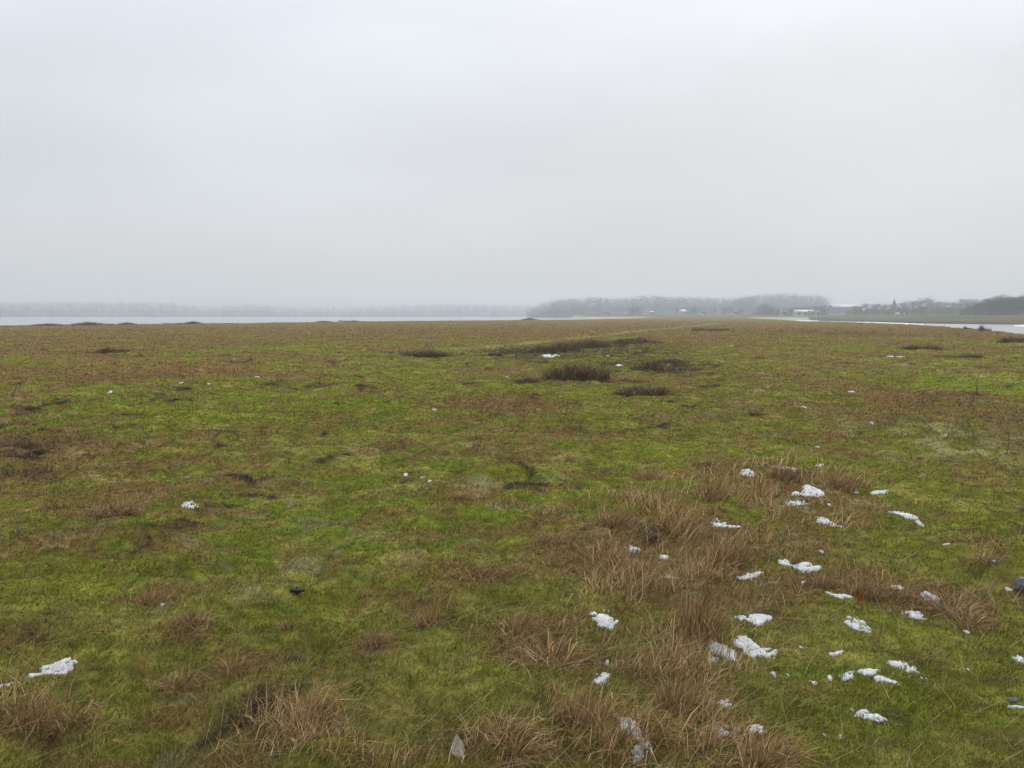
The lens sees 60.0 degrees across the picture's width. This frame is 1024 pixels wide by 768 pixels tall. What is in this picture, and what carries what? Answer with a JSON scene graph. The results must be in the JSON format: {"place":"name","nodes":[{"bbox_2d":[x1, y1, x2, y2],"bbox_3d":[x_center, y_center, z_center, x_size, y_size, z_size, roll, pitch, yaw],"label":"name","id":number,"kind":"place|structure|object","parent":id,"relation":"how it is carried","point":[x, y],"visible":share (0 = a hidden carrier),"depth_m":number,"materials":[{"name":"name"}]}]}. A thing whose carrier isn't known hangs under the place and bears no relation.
{"place":"outdoors","nodes":[
{"label":"outdoors","id":0,"kind":"place"},
{"bbox_2d":[274,617,299,629],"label":"grass tussock","id":1,"kind":"object","parent":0,"point":[284,626],"depth_m":4.53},
{"bbox_2d":[0,314,1023,767],"bbox_3d":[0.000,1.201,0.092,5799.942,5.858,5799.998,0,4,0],"label":"ground","id":2,"kind":"structure","parent":0,"point":[668,324],"depth_m":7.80,"materials":[{"name":"plant"}]},
{"bbox_2d":[9,507,24,538],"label":"bare shrub","id":3,"kind":"object","parent":2,"relation":"on","point":[18,530],"visible":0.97,"depth_m":6.18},
{"bbox_2d":[0,438,65,451],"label":"heather clump","id":4,"kind":"object","parent":2,"relation":"on","point":[29,442],"visible":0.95,"depth_m":10.41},
{"bbox_2d":[0,687,75,736],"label":"grass tussock","id":5,"kind":"object","parent":2,"relation":"on","point":[34,704],"depth_m":3.47,"materials":[{"name":"plant"}]},
{"bbox_2d":[28,657,77,677],"bbox_3d":[-2.097,1.307,4.061,0.184,0.053,0.162,0,4,0],"label":"snow patch","id":6,"kind":"object","parent":2,"relation":"on","point":[65,668],"visible":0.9,"depth_m":4.06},
{"bbox_2d":[42,699,90,737],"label":"grass tussock","id":7,"kind":"object","parent":2,"relation":"on","point":[58,729],"depth_m":3.52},
{"bbox_2d":[70,321,107,324],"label":"shore bush","id":8,"kind":"object","parent":2,"relation":"on","point":[89,323],"visible":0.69,"depth_m":144.17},
{"bbox_2d":[84,347,128,352],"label":"heather clump","id":9,"kind":"object","parent":2,"relation":"on","point":[108,349],"visible":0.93,"depth_m":36.81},
{"bbox_2d":[84,497,149,518],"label":"grass tussock","id":10,"kind":"object","parent":2,"relation":"on","point":[127,508],"depth_m":7.08,"materials":[{"name":"plant"}]},
{"bbox_2d":[131,501,154,538],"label":"bare shrub","id":11,"kind":"object","parent":2,"relation":"on","point":[140,522],"visible":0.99,"depth_m":6.07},
{"bbox_2d":[132,585,179,606],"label":"grass tussock","id":12,"kind":"object","parent":2,"relation":"on","point":[151,598],"depth_m":4.89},
{"bbox_2d":[147,660,208,700],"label":"grass tussock","id":13,"kind":"object","parent":2,"relation":"on","point":[189,684],"depth_m":3.87,"materials":[{"name":"plant"}]},
{"bbox_2d":[162,602,217,632],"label":"grass tussock","id":14,"kind":"object","parent":2,"relation":"on","point":[178,617],"depth_m":4.53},
{"bbox_2d":[181,501,198,507],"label":"snow patch","id":15,"kind":"object","parent":2,"relation":"on","point":[187,504],"visible":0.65,"depth_m":7.45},
{"bbox_2d":[207,643,259,680],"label":"grass tussock","id":16,"kind":"object","parent":2,"relation":"on","point":[238,668],"depth_m":4.01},
{"bbox_2d":[0,301,542,316],"bbox_3d":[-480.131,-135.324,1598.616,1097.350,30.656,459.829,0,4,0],"label":"wood","id":17,"kind":"object","parent":2,"relation":"on","point":[71,312],"visible":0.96,"depth_m":1612.25,"materials":[{"name":"grey plant"}]},
{"bbox_2d":[290,587,304,593],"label":"droppings","id":18,"kind":"object","parent":2,"relation":"on","point":[297,590],"visible":1,"depth_m":5.10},
{"bbox_2d":[255,679,375,748],"bbox_3d":[-0.764,1.312,3.382,0.515,0.305,0.437,4,6,38],"label":"grass tussock","id":19,"kind":"object","parent":2,"relation":"on","point":[288,728],"depth_m":3.39,"materials":[{"name":"plant"}]},
{"bbox_2d":[354,627,394,649],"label":"grass tussock","id":20,"kind":"object","parent":2,"relation":"on","point":[373,639],"depth_m":4.31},
{"bbox_2d":[393,349,457,357],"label":"heather clump","id":21,"kind":"object","parent":2,"relation":"on","point":[426,353],"visible":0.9,"depth_m":34.23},
{"bbox_2d":[403,600,450,629],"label":"grass tussock","id":22,"kind":"object","parent":2,"relation":"on","point":[421,621],"depth_m":4.66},
{"bbox_2d":[451,734,464,757],"bbox_3d":[-0.191,1.330,3.220,0.056,0.104,0.040,-2,-38,-26],"label":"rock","id":23,"kind":"object","parent":2,"relation":"on","point":[458,744],"visible":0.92,"depth_m":3.23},
{"bbox_2d":[440,489,481,502],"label":"grass tussock","id":24,"kind":"object","parent":2,"relation":"on","point":[460,497],"depth_m":7.57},
{"bbox_2d":[443,554,512,582],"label":"grass tussock","id":25,"kind":"object","parent":2,"relation":"on","point":[487,574],"depth_m":5.46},
{"bbox_2d":[0,351,1023,767],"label":"tall dry grass","id":26,"kind":"structure","parent":2,"relation":"on","point":[684,659],"depth_m":3.83,"materials":[{"name":"plant"}]},
{"bbox_2d":[465,707,565,767],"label":"grass tussock","id":27,"kind":"object","parent":2,"relation":"on","point":[523,749],"depth_m":3.26,"materials":[{"name":"plant"}]},
{"bbox_2d":[483,602,547,637],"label":"grass tussock","id":28,"kind":"object","parent":2,"relation":"on","point":[511,619],"depth_m":4.54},
{"bbox_2d":[496,347,537,352],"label":"heather clump","id":29,"kind":"object","parent":2,"relation":"on","point":[503,350],"visible":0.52,"depth_m":39.48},
{"bbox_2d":[510,377,542,382],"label":"heather clump","id":30,"kind":"object","parent":2,"relation":"on","point":[531,380],"visible":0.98,"depth_m":20.76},
{"bbox_2d":[520,344,561,352],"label":"heather clump","id":31,"kind":"object","parent":2,"relation":"on","point":[543,349],"visible":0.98,"depth_m":38.55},
{"bbox_2d":[524,524,576,544],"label":"grass tussock","id":32,"kind":"object","parent":2,"relation":"on","point":[549,536],"depth_m":6.28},
{"bbox_2d":[497,626,607,671],"bbox_3d":[0.188,1.268,4.101,0.635,0.319,0.559,0,4,-3],"label":"grass tussock","id":33,"kind":"object","parent":2,"relation":"on","point":[572,655],"depth_m":4.11,"materials":[{"name":"plant"}]},
{"bbox_2d":[532,340,585,351],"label":"heather clump","id":34,"kind":"object","parent":2,"relation":"on","point":[564,347],"visible":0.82,"depth_m":38.95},
{"bbox_2d":[553,340,594,348],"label":"heather clump","id":35,"kind":"object","parent":2,"relation":"on","point":[587,346],"visible":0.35,"depth_m":43.73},
{"bbox_2d":[538,357,619,380],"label":"heather clump","id":36,"kind":"object","parent":2,"relation":"on","point":[577,373],"visible":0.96,"depth_m":21.56,"materials":[{"name":"plant"}]},
{"bbox_2d":[552,674,613,727],"bbox_3d":[0.289,1.279,3.553,0.321,0.223,0.340,2,5,22],"label":"grass tussock","id":37,"kind":"object","parent":2,"relation":"on","point":[572,708],"depth_m":3.54,"materials":[{"name":"plant"}]},
{"bbox_2d":[574,338,615,347],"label":"heather clump","id":38,"kind":"object","parent":2,"relation":"on","point":[599,344],"visible":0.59,"depth_m":44.51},
{"bbox_2d":[591,672,609,685],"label":"snow patch","id":39,"kind":"object","parent":2,"relation":"on","point":[601,678],"visible":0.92,"depth_m":3.83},
{"bbox_2d":[590,609,618,630],"bbox_3d":[0.489,1.246,4.649,0.143,0.057,0.235,-1,5,-14],"label":"snow patch","id":40,"kind":"object","parent":2,"relation":"on","point":[604,617],"visible":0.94,"depth_m":4.64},
{"bbox_2d":[592,500,644,529],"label":"grass tussock","id":41,"kind":"object","parent":2,"relation":"on","point":[622,521],"depth_m":6.70,"materials":[{"name":"plant"}]},
{"bbox_2d":[607,338,642,344],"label":"heather clump","id":42,"kind":"object","parent":2,"relation":"on","point":[622,341],"visible":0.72,"depth_m":48.34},
{"bbox_2d":[614,714,645,740],"bbox_3d":[0.451,1.332,3.429,0.072,0.045,0.209,-1,5,-12],"label":"snow patch","id":43,"kind":"object","parent":2,"relation":"on","point":[633,734],"visible":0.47,"depth_m":3.42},
{"bbox_2d":[631,746,643,763],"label":"snow patch","id":44,"kind":"object","parent":2,"relation":"on","point":[636,749],"visible":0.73,"depth_m":3.29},
{"bbox_2d":[523,294,758,317],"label":"wood","id":45,"kind":"object","parent":2,"relation":"on","point":[656,308],"visible":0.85,"depth_m":981.78,"materials":[{"name":"grey plant"}]},
{"bbox_2d":[608,383,676,397],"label":"heather clump","id":46,"kind":"object","parent":2,"relation":"on","point":[633,391],"visible":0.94,"depth_m":17.59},
{"bbox_2d":[624,336,662,343],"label":"heather clump","id":47,"kind":"object","parent":2,"relation":"on","point":[641,339],"visible":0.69,"depth_m":51.29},
{"bbox_2d":[617,545,671,583],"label":"grass tussock","id":48,"kind":"object","parent":2,"relation":"on","point":[644,570],"depth_m":5.38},
{"bbox_2d":[642,306,649,314],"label":"house","id":49,"kind":"structure","parent":2,"relation":"on","point":[646,311],"depth_m":687.89,"materials":[{"name":"metal"}]},
{"bbox_2d":[626,462,672,479],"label":"grass tussock","id":50,"kind":"object","parent":2,"relation":"on","point":[647,476],"depth_m":8.84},
{"bbox_2d":[630,359,684,371],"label":"heather clump","id":51,"kind":"object","parent":2,"relation":"on","point":[655,366],"visible":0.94,"depth_m":26.39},
{"bbox_2d":[652,358,689,363],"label":"heather clump","id":52,"kind":"object","parent":2,"relation":"on","point":[674,360],"visible":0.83,"depth_m":29.59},
{"bbox_2d":[659,366,704,370],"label":"heather clump","id":53,"kind":"object","parent":2,"relation":"on","point":[687,368],"visible":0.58,"depth_m":26.60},
{"bbox_2d":[649,662,715,721],"bbox_3d":[0.686,1.239,3.581,0.331,0.277,0.367,0,4,-4],"label":"grass tussock","id":54,"kind":"object","parent":2,"relation":"on","point":[663,700],"depth_m":3.58,"materials":[{"name":"plant"}]},
{"bbox_2d":[650,503,718,540],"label":"grass tussock","id":55,"kind":"object","parent":2,"relation":"on","point":[686,526],"depth_m":6.55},
{"bbox_2d":[656,567,747,645],"bbox_3d":[0.957,1.115,4.421,0.459,0.463,0.498,0,4,0],"label":"grass tussock","id":56,"kind":"object","parent":2,"relation":"on","point":[692,618],"depth_m":4.41,"materials":[{"name":"plant"}]},
{"bbox_2d":[691,327,722,330],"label":"heather clump","id":57,"kind":"object","parent":2,"relation":"on","point":[700,329],"visible":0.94,"depth_m":88.26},
{"bbox_2d":[684,473,743,501],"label":"grass tussock","id":58,"kind":"object","parent":2,"relation":"on","point":[711,494],"depth_m":7.60,"materials":[{"name":"plant"}]},
{"bbox_2d":[708,639,736,661],"bbox_3d":[1.014,1.291,4.271,0.108,0.047,0.231,-4,6,-38],"label":"snow patch","id":59,"kind":"object","parent":2,"relation":"on","point":[720,647],"visible":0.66,"depth_m":4.26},
{"bbox_2d":[709,721,740,739],"bbox_3d":[0.823,1.351,3.438,0.114,0.054,0.147,0,4,0],"label":"snow patch","id":60,"kind":"object","parent":2,"relation":"on","point":[724,731],"visible":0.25,"depth_m":3.43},
{"bbox_2d":[699,528,764,572],"bbox_3d":[1.441,1.064,5.810,0.548,0.380,0.581,4,6,41],"label":"grass tussock","id":61,"kind":"object","parent":2,"relation":"on","point":[722,551],"depth_m":5.77,"materials":[{"name":"plant"}]},
{"bbox_2d":[740,469,753,476],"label":"snow patch","id":62,"kind":"object","parent":2,"relation":"on","point":[746,471],"visible":0.46,"depth_m":8.82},
{"bbox_2d":[737,571,763,579],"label":"snow patch","id":63,"kind":"object","parent":2,"relation":"on","point":[750,575],"visible":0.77,"depth_m":5.54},
{"bbox_2d":[734,614,771,625],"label":"snow patch","id":64,"kind":"object","parent":2,"relation":"on","point":[760,618],"visible":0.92,"depth_m":4.63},
{"bbox_2d":[733,635,776,658],"bbox_3d":[1.177,1.286,4.283,0.164,0.057,0.271,-3,6,-38],"label":"snow patch","id":65,"kind":"object","parent":2,"relation":"on","point":[743,646],"visible":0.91,"depth_m":4.29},
{"bbox_2d":[749,724,766,733],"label":"snow patch","id":66,"kind":"object","parent":2,"relation":"on","point":[761,727],"visible":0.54,"depth_m":3.38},
{"bbox_2d":[758,303,769,314],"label":"dense tree","id":67,"kind":"object","parent":2,"relation":"on","point":[766,306],"visible":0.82,"depth_m":631.72,"materials":[{"name":"grey plant"}]},
{"bbox_2d":[727,291,831,313],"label":"rounded wood","id":68,"kind":"object","parent":2,"relation":"on","point":[786,302],"visible":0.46,"depth_m":1088.55,"materials":[{"name":"grey plant"}]},
{"bbox_2d":[732,725,830,767],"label":"grass tussock","id":69,"kind":"object","parent":2,"relation":"on","point":[753,754],"depth_m":3.13,"materials":[{"name":"plant"}]},
{"bbox_2d":[778,310,787,315],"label":"shed","id":70,"kind":"structure","parent":2,"relation":"on","point":[783,312],"depth_m":541.64,"materials":[{"name":"stone"}]},
{"bbox_2d":[761,458,806,480],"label":"grass tussock","id":71,"kind":"object","parent":2,"relation":"on","point":[774,474],"depth_m":8.43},
{"bbox_2d":[752,309,829,314],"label":"shrub belt","id":72,"kind":"object","parent":2,"relation":"on","point":[753,313],"visible":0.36,"depth_m":631.16,"materials":[{"name":"grey plant"}]},
{"bbox_2d":[786,500,804,506],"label":"snow patch","id":73,"kind":"object","parent":2,"relation":"on","point":[798,503],"visible":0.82,"depth_m":7.42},
{"bbox_2d":[778,559,821,572],"bbox_3d":[1.864,1.186,5.736,0.184,0.053,0.310,-3,5,-32],"label":"snow patch","id":74,"kind":"object","parent":2,"relation":"on","point":[804,567],"visible":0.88,"depth_m":5.73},
{"bbox_2d":[792,310,813,316],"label":"shed","id":75,"kind":"structure","parent":2,"relation":"on","point":[800,313],"depth_m":527.64,"materials":[{"name":"metal"}]},
{"bbox_2d":[791,491,817,496],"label":"snow patch","id":76,"kind":"object","parent":2,"relation":"on","point":[805,494],"visible":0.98,"depth_m":7.58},
{"bbox_2d":[801,484,824,496],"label":"snow patch","id":77,"kind":"object","parent":2,"relation":"on","point":[808,490],"visible":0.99,"depth_m":7.63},
{"bbox_2d":[809,311,820,315],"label":"shed","id":78,"kind":"structure","parent":2,"relation":"on","point":[814,313],"depth_m":526.18,"materials":[{"name":"stone"}]},
{"bbox_2d":[811,569,843,590],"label":"grass tussock","id":79,"kind":"object","parent":2,"relation":"on","point":[828,586],"depth_m":5.21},
{"bbox_2d":[815,517,844,527],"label":"snow patch","id":80,"kind":"object","parent":2,"relation":"on","point":[823,520],"visible":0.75,"depth_m":6.80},
{"bbox_2d":[825,591,852,598],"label":"snow patch","id":81,"kind":"object","parent":2,"relation":"on","point":[842,596],"visible":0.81,"depth_m":5.05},
{"bbox_2d":[817,462,867,492],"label":"grass tussock","id":82,"kind":"object","parent":2,"relation":"on","point":[850,488],"depth_m":7.89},
{"bbox_2d":[827,304,860,313],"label":"barn","id":83,"kind":"structure","parent":2,"relation":"on","point":[839,308],"depth_m":768.08,"materials":[{"name":"stone"}]},
{"bbox_2d":[838,671,852,681],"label":"snow patch","id":84,"kind":"object","parent":2,"relation":"on","point":[848,676],"visible":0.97,"depth_m":4.02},
{"bbox_2d":[844,616,870,632],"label":"snow patch","id":85,"kind":"object","parent":2,"relation":"on","point":[855,626],"visible":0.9,"depth_m":4.59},
{"bbox_2d":[857,592,862,605],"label":"orange leaf","id":86,"kind":"object","parent":2,"relation":"on","point":[859,599],"visible":0.99,"depth_m":4.95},
{"bbox_2d":[847,668,879,675],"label":"snow patch","id":87,"kind":"object","parent":2,"relation":"on","point":[868,671],"visible":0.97,"depth_m":4.00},
{"bbox_2d":[850,708,888,725],"bbox_3d":[1.446,1.352,3.588,0.085,0.041,0.209,-2,5,-21],"label":"snow patch","id":88,"kind":"object","parent":2,"relation":"on","point":[870,716],"visible":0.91,"depth_m":3.58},
{"bbox_2d":[848,568,893,599],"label":"grass tussock","id":89,"kind":"object","parent":2,"relation":"on","point":[868,590],"depth_m":5.09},
{"bbox_2d":[871,490,888,494],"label":"snow patch","id":90,"kind":"object","parent":2,"relation":"on","point":[876,492],"visible":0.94,"depth_m":7.83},
{"bbox_2d":[874,675,898,684],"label":"snow patch","id":91,"kind":"object","parent":2,"relation":"on","point":[887,680],"visible":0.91,"depth_m":3.90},
{"bbox_2d":[881,579,922,598],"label":"grass tussock","id":92,"kind":"object","parent":2,"relation":"on","point":[910,589],"depth_m":5.16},
{"bbox_2d":[887,660,919,673],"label":"snow patch","id":93,"kind":"object","parent":2,"relation":"on","point":[899,663],"visible":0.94,"depth_m":4.11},
{"bbox_2d":[888,511,919,520],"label":"snow patch","id":94,"kind":"object","parent":2,"relation":"on","point":[906,515],"visible":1,"depth_m":6.86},
{"bbox_2d":[845,306,963,314],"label":"scrub belt","id":95,"kind":"object","parent":2,"relation":"on","point":[927,311],"visible":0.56,"depth_m":553.60,"materials":[{"name":"grey plant"}]},
{"bbox_2d":[901,610,926,619],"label":"snow patch","id":96,"kind":"object","parent":2,"relation":"on","point":[914,614],"visible":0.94,"depth_m":4.85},
{"bbox_2d":[897,344,945,349],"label":"heather clump","id":97,"kind":"object","parent":2,"relation":"on","point":[916,347],"visible":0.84,"depth_m":40.45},
{"bbox_2d":[920,591,939,605],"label":"snow patch","id":98,"kind":"object","parent":2,"relation":"on","point":[927,593],"visible":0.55,"depth_m":5.13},
{"bbox_2d":[915,384,946,409],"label":"bare shrub","id":99,"kind":"object","parent":2,"relation":"on","point":[929,399],"visible":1,"depth_m":15.15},
{"bbox_2d":[901,411,970,439],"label":"bare shrub","id":100,"kind":"object","parent":2,"relation":"on","point":[944,425],"visible":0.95,"depth_m":11.08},
{"bbox_2d":[860,301,1022,313],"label":"distant wood","id":101,"kind":"object","parent":2,"relation":"on","point":[916,303],"visible":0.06,"depth_m":1226.38,"materials":[{"name":"grey plant"}]},
{"bbox_2d":[900,573,997,620],"bbox_3d":[2.483,1.238,4.973,0.683,0.345,0.580,-1,5,-10],"label":"grass tussock","id":102,"kind":"object","parent":2,"relation":"on","point":[939,606],"depth_m":4.99,"materials":[{"name":"plant"}]},
{"bbox_2d":[933,353,984,357],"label":"heather clump","id":103,"kind":"object","parent":2,"relation":"on","point":[971,355],"visible":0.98,"depth_m":33.06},
{"bbox_2d":[929,599,1008,634],"bbox_3d":[2.448,1.263,4.750,0.457,0.224,0.403,3,6,37],"label":"grass tussock","id":104,"kind":"object","parent":2,"relation":"on","point":[979,621],"depth_m":4.72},
{"bbox_2d":[949,381,996,408],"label":"bare shrub","id":105,"kind":"object","parent":2,"relation":"on","point":[972,400],"visible":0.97,"depth_m":15.34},
{"bbox_2d":[966,302,983,315],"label":"dense tree","id":106,"kind":"object","parent":2,"relation":"on","point":[975,310],"visible":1,"depth_m":395.25,"materials":[{"name":"grey plant"}]},
{"bbox_2d":[972,303,990,314],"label":"dense tree","id":107,"kind":"object","parent":2,"relation":"on","point":[981,307],"visible":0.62,"depth_m":401.97,"materials":[{"name":"grey plant"}]},
{"bbox_2d":[955,548,1017,567],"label":"grass tussock","id":108,"kind":"object","parent":2,"relation":"on","point":[994,557],"depth_m":5.61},
{"bbox_2d":[955,410,1023,454],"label":"bare shrub","id":109,"kind":"object","parent":2,"relation":"on","point":[980,433],"visible":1,"depth_m":9.97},
{"bbox_2d":[980,300,1001,315],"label":"dense tree","id":110,"kind":"object","parent":2,"relation":"on","point":[989,310],"visible":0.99,"depth_m":391.08,"materials":[{"name":"grey plant"}]},
{"bbox_2d":[985,296,1005,314],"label":"dense tree","id":111,"kind":"object","parent":2,"relation":"on","point":[997,304],"visible":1,"depth_m":390.12,"materials":[{"name":"grey plant"}]},
{"bbox_2d":[976,398,1023,438],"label":"bare shrub","id":112,"kind":"object","parent":2,"relation":"on","point":[1007,419],"visible":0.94,"depth_m":11.79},
{"bbox_2d":[990,295,1014,314],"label":"dense tree","id":113,"kind":"object","parent":2,"relation":"on","point":[1005,307],"visible":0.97,"depth_m":390.09,"materials":[{"name":"grey plant"}]},
{"bbox_2d":[994,335,1023,342],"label":"heather clump","id":114,"kind":"object","parent":2,"relation":"on","point":[1016,339],"visible":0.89,"depth_m":51.71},
{"bbox_2d":[1007,299,1023,314],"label":"dense tree","id":115,"kind":"object","parent":2,"relation":"on","point":[1017,305],"visible":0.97,"depth_m":393.31,"materials":[{"name":"grey plant"}]},
{"bbox_2d":[1014,577,1023,590],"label":"stone","id":116,"kind":"object","parent":2,"relation":"on","point":[1019,583],"visible":0.99,"depth_m":5.17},
{"bbox_2d":[0,317,1023,333],"bbox_3d":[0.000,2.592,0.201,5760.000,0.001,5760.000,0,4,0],"label":"water","id":117,"kind":"structure","parent":0,"point":[174,320],"depth_m":537.64,"materials":[{"name":"grey liquid"}]},
{"bbox_2d":[0,0,1023,314],"label":"sky","id":118,"kind":"structure","parent":0,"point":[336,154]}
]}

